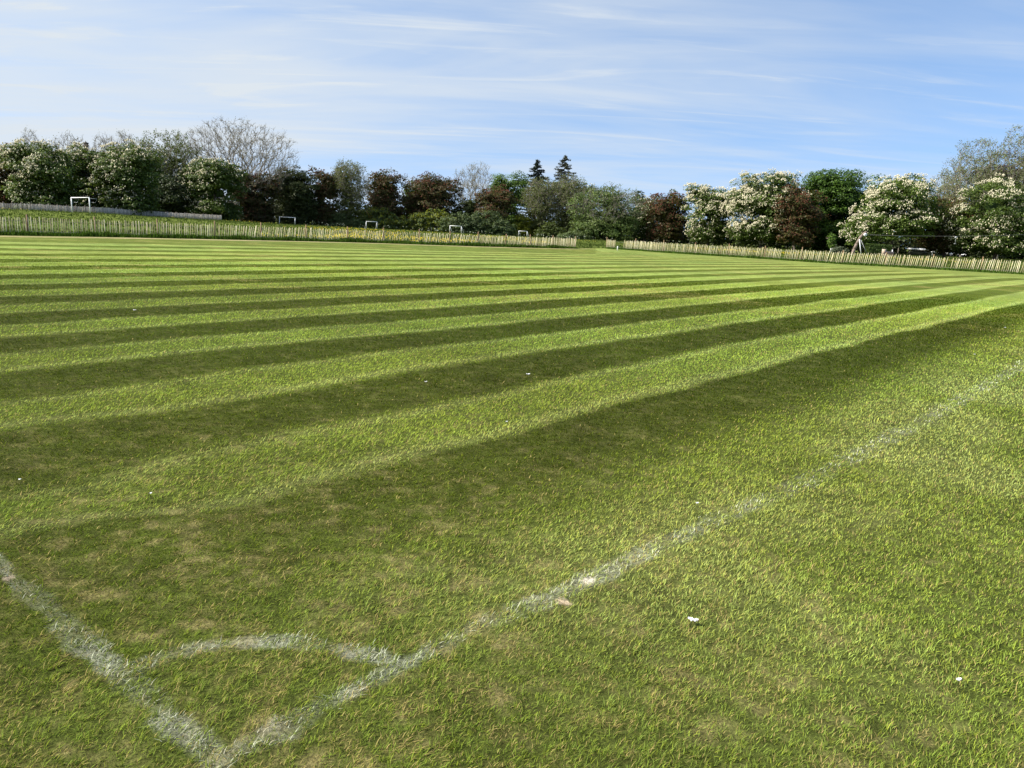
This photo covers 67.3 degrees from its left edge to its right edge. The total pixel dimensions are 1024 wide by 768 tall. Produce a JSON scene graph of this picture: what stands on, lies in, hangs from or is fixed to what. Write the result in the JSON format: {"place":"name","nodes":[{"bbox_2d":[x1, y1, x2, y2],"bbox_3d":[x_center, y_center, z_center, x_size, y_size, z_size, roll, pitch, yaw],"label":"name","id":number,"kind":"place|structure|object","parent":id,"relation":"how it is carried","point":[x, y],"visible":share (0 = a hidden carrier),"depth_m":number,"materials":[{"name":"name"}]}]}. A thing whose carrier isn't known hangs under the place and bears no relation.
{"place":"outdoors","nodes":[
{"label":"outdoors","id":0,"kind":"place"},
{"bbox_2d":[0,230,579,248],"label":"long grass","id":1,"kind":"structure","parent":0,"point":[163,235],"depth_m":59.11,"materials":[{"name":"green plant"}]},
{"bbox_2d":[0,210,1023,767],"bbox_3d":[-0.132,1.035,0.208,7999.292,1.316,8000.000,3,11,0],"label":"ground","id":2,"kind":"structure","parent":0,"point":[714,268],"depth_m":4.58,"materials":[{"name":"green plant"}]},
{"bbox_2d":[0,143,20,208],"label":"tree","id":3,"kind":"object","parent":2,"relation":"on","point":[4,173],"visible":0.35,"depth_m":144.74,"materials":[{"name":"green plant"}]},
{"bbox_2d":[12,127,48,181],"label":"bare tree","id":4,"kind":"object","parent":2,"relation":"on","point":[24,137],"visible":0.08,"depth_m":182.82,"materials":[{"name":"grey plant"}]},
{"bbox_2d":[0,138,84,208],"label":"chestnut tree","id":5,"kind":"object","parent":2,"relation":"on","point":[35,166],"visible":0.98,"depth_m":139.41,"materials":[{"name":"green plant"}]},
{"bbox_2d":[44,131,96,158],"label":"bare tree","id":6,"kind":"object","parent":2,"relation":"on","point":[74,139],"visible":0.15,"depth_m":187.28,"materials":[{"name":"grey plant"}]},
{"bbox_2d":[71,197,96,212],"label":"football goal","id":7,"kind":"object","parent":2,"relation":"on","point":[77,201],"visible":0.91,"depth_m":128.29,"materials":[{"name":"white paint"}]},
{"bbox_2d":[53,141,116,211],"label":"chestnut tree","id":8,"kind":"object","parent":2,"relation":"on","point":[84,173],"visible":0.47,"depth_m":151.71,"materials":[{"name":"green plant"}]},
{"bbox_2d":[89,133,115,186],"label":"bare tree","id":9,"kind":"object","parent":2,"relation":"on","point":[104,141],"visible":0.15,"depth_m":187.44,"materials":[{"name":"grey plant"}]},
{"bbox_2d":[0,202,221,219],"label":"paling fence","id":10,"kind":"object","parent":2,"relation":"on","point":[130,212],"visible":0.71,"depth_m":143.09,"materials":[{"name":"wood"}]},
{"bbox_2d":[0,555,235,767],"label":"goal line","id":11,"kind":"object","parent":2,"relation":"on","point":[123,679],"visible":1,"depth_m":2.83,"materials":[{"name":"white paint"}]},
{"bbox_2d":[112,128,135,155],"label":"bare tree","id":12,"kind":"object","parent":2,"relation":"on","point":[122,139],"visible":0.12,"depth_m":187.19,"materials":[{"name":"grey plant"}]},
{"bbox_2d":[87,138,171,214],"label":"chestnut tree","id":13,"kind":"object","parent":2,"relation":"on","point":[128,176],"visible":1,"depth_m":149.42,"materials":[{"name":"green plant"}]},
{"bbox_2d":[120,128,208,191],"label":"broadleaf tree","id":14,"kind":"object","parent":2,"relation":"on","point":[171,166],"visible":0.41,"depth_m":179.66,"materials":[{"name":"green plant"}]},
{"bbox_2d":[143,173,200,214],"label":"broadleaf tree","id":15,"kind":"object","parent":2,"relation":"on","point":[172,197],"visible":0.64,"depth_m":174.99,"materials":[{"name":"green plant"}]},
{"bbox_2d":[175,156,250,219],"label":"chestnut tree","id":16,"kind":"object","parent":2,"relation":"on","point":[211,177],"visible":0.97,"depth_m":176.68,"materials":[{"name":"green plant"}]},
{"bbox_2d":[178,116,299,220],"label":"bare tree","id":17,"kind":"object","parent":2,"relation":"on","point":[251,158],"visible":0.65,"depth_m":191.99,"materials":[{"name":"grey plant"}]},
{"bbox_2d":[231,170,282,222],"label":"red chestnut tree","id":18,"kind":"object","parent":2,"relation":"on","point":[254,210],"visible":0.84,"depth_m":191.26,"materials":[{"name":"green plant"}]},
{"bbox_2d":[109,631,415,682],"bbox_3d":[-0.927,1.032,2.970,1.114,0.041,0.319,0,12,-11],"label":"corner arc","id":19,"kind":"object","parent":2,"relation":"on","point":[282,645],"visible":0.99,"depth_m":3.00,"materials":[{"name":"white paint"}]},
{"bbox_2d":[271,168,289,223],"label":"broadleaf tree","id":20,"kind":"object","parent":2,"relation":"on","point":[275,204],"visible":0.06,"depth_m":208.26,"materials":[{"name":"green plant"}]},
{"bbox_2d":[0,214,575,246],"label":"paling fence","id":21,"kind":"object","parent":2,"relation":"on","point":[305,232],"visible":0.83,"depth_m":59.47,"materials":[{"name":"wood"}]},
{"bbox_2d":[272,165,322,224],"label":"broadleaf tree","id":22,"kind":"object","parent":2,"relation":"on","point":[297,195],"visible":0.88,"depth_m":200.37,"materials":[{"name":"green plant"}]},
{"bbox_2d":[306,165,341,224],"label":"red chestnut tree","id":23,"kind":"object","parent":2,"relation":"on","point":[325,192],"visible":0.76,"depth_m":205.65,"materials":[{"name":"green plant"}]},
{"bbox_2d":[312,213,368,227],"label":"bush","id":24,"kind":"object","parent":2,"relation":"on","point":[335,220],"visible":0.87,"depth_m":206.88,"materials":[{"name":"green plant"}]},
{"bbox_2d":[328,158,372,220],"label":"willow tree","id":25,"kind":"object","parent":2,"relation":"on","point":[350,196],"visible":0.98,"depth_m":206.81,"materials":[{"name":"green plant"}]},
{"bbox_2d":[351,205,407,228],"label":"bush","id":26,"kind":"object","parent":2,"relation":"on","point":[380,220],"visible":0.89,"depth_m":208.98,"materials":[{"name":"green plant"}]},
{"bbox_2d":[364,167,412,225],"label":"red chestnut tree","id":27,"kind":"object","parent":2,"relation":"on","point":[385,193],"visible":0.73,"depth_m":212.97,"materials":[{"name":"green plant"}]},
{"bbox_2d":[398,208,455,231],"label":"bush","id":28,"kind":"object","parent":2,"relation":"on","point":[419,223],"visible":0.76,"depth_m":210.88,"materials":[{"name":"green plant"}]},
{"bbox_2d":[396,171,465,228],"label":"red chestnut tree","id":29,"kind":"object","parent":2,"relation":"on","point":[429,193],"visible":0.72,"depth_m":216.95,"materials":[{"name":"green plant"}]},
{"bbox_2d":[450,199,478,231],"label":"broadleaf tree","id":30,"kind":"object","parent":2,"relation":"on","point":[469,205],"visible":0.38,"depth_m":219.34,"materials":[{"name":"green plant"}]},
{"bbox_2d":[454,162,492,213],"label":"bare tree","id":31,"kind":"object","parent":2,"relation":"on","point":[472,184],"visible":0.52,"depth_m":240.95,"materials":[{"name":"grey plant"}]},
{"bbox_2d":[438,210,511,235],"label":"bush","id":32,"kind":"object","parent":2,"relation":"on","point":[480,225],"visible":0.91,"depth_m":205.69,"materials":[{"name":"green plant"}]},
{"bbox_2d":[9,208,975,260],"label":"buttercups","id":33,"kind":"object","parent":2,"relation":"on","point":[463,240],"visible":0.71,"depth_m":96.62,"materials":[{"name":"yellow plant"}]},
{"bbox_2d":[472,183,518,227],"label":"red chestnut tree","id":34,"kind":"object","parent":2,"relation":"on","point":[495,200],"visible":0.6,"depth_m":216.42,"materials":[{"name":"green plant"}]},
{"bbox_2d":[486,216,516,235],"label":"bush","id":35,"kind":"object","parent":2,"relation":"on","point":[514,229],"visible":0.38,"depth_m":208.60,"materials":[{"name":"green plant"}]},
{"bbox_2d":[487,170,531,232],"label":"broadleaf tree","id":36,"kind":"object","parent":2,"relation":"on","point":[520,183],"visible":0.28,"depth_m":230.62,"materials":[{"name":"green plant"}]},
{"bbox_2d":[0,208,1023,272],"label":"meadow grass","id":37,"kind":"structure","parent":2,"relation":"on","point":[621,243],"depth_m":102.57,"materials":[{"name":"green plant"}]},
{"bbox_2d":[0,177,1023,259],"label":"thicket","id":38,"kind":"object","parent":2,"relation":"on","point":[902,245],"visible":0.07,"depth_m":214.61,"materials":[{"name":"green plant"}]},
{"bbox_2d":[510,214,537,236],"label":"bush","id":39,"kind":"object","parent":2,"relation":"on","point":[523,227],"visible":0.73,"depth_m":220.22,"materials":[{"name":"green plant"}]},
{"bbox_2d":[516,159,554,212],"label":"conifer tree","id":40,"kind":"object","parent":2,"relation":"on","point":[537,173],"visible":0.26,"depth_m":258.26,"materials":[{"name":"green plant"}]},
{"bbox_2d":[519,176,561,234],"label":"willow tree","id":41,"kind":"object","parent":2,"relation":"on","point":[538,203],"visible":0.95,"depth_m":218.30,"materials":[{"name":"green plant"}]},
{"bbox_2d":[534,221,566,237],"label":"bush","id":42,"kind":"object","parent":2,"relation":"on","point":[549,229],"visible":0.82,"depth_m":212.74,"materials":[{"name":"green plant"}]},
{"bbox_2d":[549,155,581,216],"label":"conifer tree","id":43,"kind":"object","parent":2,"relation":"on","point":[560,172],"visible":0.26,"depth_m":254.45,"materials":[{"name":"green plant"}]},
{"bbox_2d":[546,173,588,232],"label":"willow tree","id":44,"kind":"object","parent":2,"relation":"on","point":[564,190],"visible":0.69,"depth_m":218.28,"materials":[{"name":"green plant"}]},
{"bbox_2d":[558,230,591,239],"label":"bush","id":45,"kind":"object","parent":2,"relation":"on","point":[578,235],"visible":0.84,"depth_m":205.36,"materials":[{"name":"green plant"}]},
{"bbox_2d":[581,182,596,227],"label":"chestnut tree","id":46,"kind":"object","parent":2,"relation":"on","point":[588,192],"visible":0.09,"depth_m":230.31,"materials":[{"name":"green plant"}]},
{"bbox_2d":[562,182,649,240],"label":"willow tree","id":47,"kind":"object","parent":2,"relation":"on","point":[608,215],"visible":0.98,"depth_m":207.13,"materials":[{"name":"green plant"}]},
{"bbox_2d":[209,360,1019,767],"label":"touchline","id":48,"kind":"object","parent":2,"relation":"on","point":[571,582],"visible":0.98,"depth_m":3.59,"materials":[{"name":"white paint"}]},
{"bbox_2d":[630,190,645,241],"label":"broadleaf tree","id":49,"kind":"object","parent":2,"relation":"on","point":[636,236],"visible":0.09,"depth_m":225.66,"materials":[{"name":"green plant"}]},
{"bbox_2d":[633,195,657,241],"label":"chestnut tree","id":50,"kind":"object","parent":2,"relation":"on","point":[642,232],"visible":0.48,"depth_m":215.49,"materials":[{"name":"green plant"}]},
{"bbox_2d":[643,191,693,242],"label":"red chestnut tree","id":51,"kind":"object","parent":2,"relation":"on","point":[666,213],"visible":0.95,"depth_m":206.71,"materials":[{"name":"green plant"}]},
{"bbox_2d":[680,182,737,245],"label":"chestnut tree","id":52,"kind":"object","parent":2,"relation":"on","point":[706,201],"visible":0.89,"depth_m":197.28,"materials":[{"name":"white plant"}]},
{"bbox_2d":[719,169,811,248],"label":"chestnut tree","id":53,"kind":"object","parent":2,"relation":"on","point":[753,199],"visible":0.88,"depth_m":186.79,"materials":[{"name":"white plant"}]},
{"bbox_2d":[772,180,830,249],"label":"red chestnut tree","id":54,"kind":"object","parent":2,"relation":"on","point":[800,216],"visible":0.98,"depth_m":181.33,"materials":[{"name":"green plant"}]},
{"bbox_2d":[606,237,1023,272],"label":"paling fence","id":55,"kind":"object","parent":2,"relation":"on","point":[659,246],"visible":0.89,"depth_m":71.03,"materials":[{"name":"wood"}]},
{"bbox_2d":[827,233,835,247],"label":"sapling","id":56,"kind":"object","parent":2,"relation":"on","point":[831,242],"visible":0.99,"depth_m":159.52,"materials":[{"name":"green plant"}]},
{"bbox_2d":[788,168,885,249],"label":"broadleaf tree","id":57,"kind":"object","parent":2,"relation":"on","point":[841,193],"visible":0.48,"depth_m":190.91,"materials":[{"name":"green plant"}]},
{"bbox_2d":[830,246,849,253],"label":"bush","id":58,"kind":"object","parent":2,"relation":"on","point":[839,250],"visible":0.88,"depth_m":156.73,"materials":[{"name":"green plant"}]},
{"bbox_2d":[864,243,898,255],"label":"clipped hedge","id":59,"kind":"object","parent":2,"relation":"on","point":[871,248],"visible":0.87,"depth_m":163.69,"materials":[{"name":"green plant"}]},
{"bbox_2d":[882,249,893,255],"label":"play log","id":60,"kind":"object","parent":2,"relation":"on","point":[884,251],"visible":0.91,"depth_m":156.77,"materials":[{"name":"beige wood"}]},
{"bbox_2d":[837,173,953,246],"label":"chestnut tree","id":61,"kind":"object","parent":2,"relation":"on","point":[892,207],"visible":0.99,"depth_m":168.93,"materials":[{"name":"green plant"}]},
{"bbox_2d":[907,248,941,255],"bbox_3d":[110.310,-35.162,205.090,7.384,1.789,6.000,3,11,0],"label":"flat roofed building","id":62,"kind":"structure","parent":2,"relation":"on","point":[913,252],"depth_m":202.68,"materials":[{"name":"white paint"}]},
{"bbox_2d":[850,231,999,254],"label":"zip wire","id":63,"kind":"object","parent":2,"relation":"on","point":[858,241],"visible":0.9,"depth_m":146.75,"materials":[{"name":"white paint"}]},
{"bbox_2d":[912,194,977,256],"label":"red chestnut tree","id":64,"kind":"object","parent":2,"relation":"on","point":[938,243],"visible":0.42,"depth_m":177.79,"materials":[{"name":"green plant"}]},
{"bbox_2d":[927,168,974,207],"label":"willow tree","id":65,"kind":"object","parent":2,"relation":"on","point":[942,190],"visible":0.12,"depth_m":213.51,"materials":[{"name":"green plant"}]},
{"bbox_2d":[940,137,1006,256],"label":"broadleaf tree","id":66,"kind":"object","parent":2,"relation":"on","point":[963,171],"visible":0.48,"depth_m":196.90,"materials":[{"name":"green plant"}]},
{"bbox_2d":[938,172,1023,258],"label":"chestnut tree","id":67,"kind":"object","parent":2,"relation":"on","point":[1006,223],"visible":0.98,"depth_m":166.71,"materials":[{"name":"green plant"}]},
{"bbox_2d":[955,149,1023,252],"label":"tree","id":68,"kind":"object","parent":2,"relation":"on","point":[1014,156],"visible":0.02,"depth_m":203.58,"materials":[{"name":"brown plant"}]},
{"bbox_2d":[970,125,1023,258],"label":"broadleaf tree","id":69,"kind":"object","parent":2,"relation":"on","point":[1011,172],"visible":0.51,"depth_m":191.68,"materials":[{"name":"green plant"}]},
{"bbox_2d":[0,0,1023,248],"label":"sky","id":70,"kind":"structure","parent":0,"point":[647,96],"materials":[{"name":"blue"}]},
{"bbox_2d":[603,247,1023,274],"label":"long grass","id":71,"kind":"structure","parent":0,"point":[855,263],"depth_m":70.39,"materials":[{"name":"green plant"}]}
]}

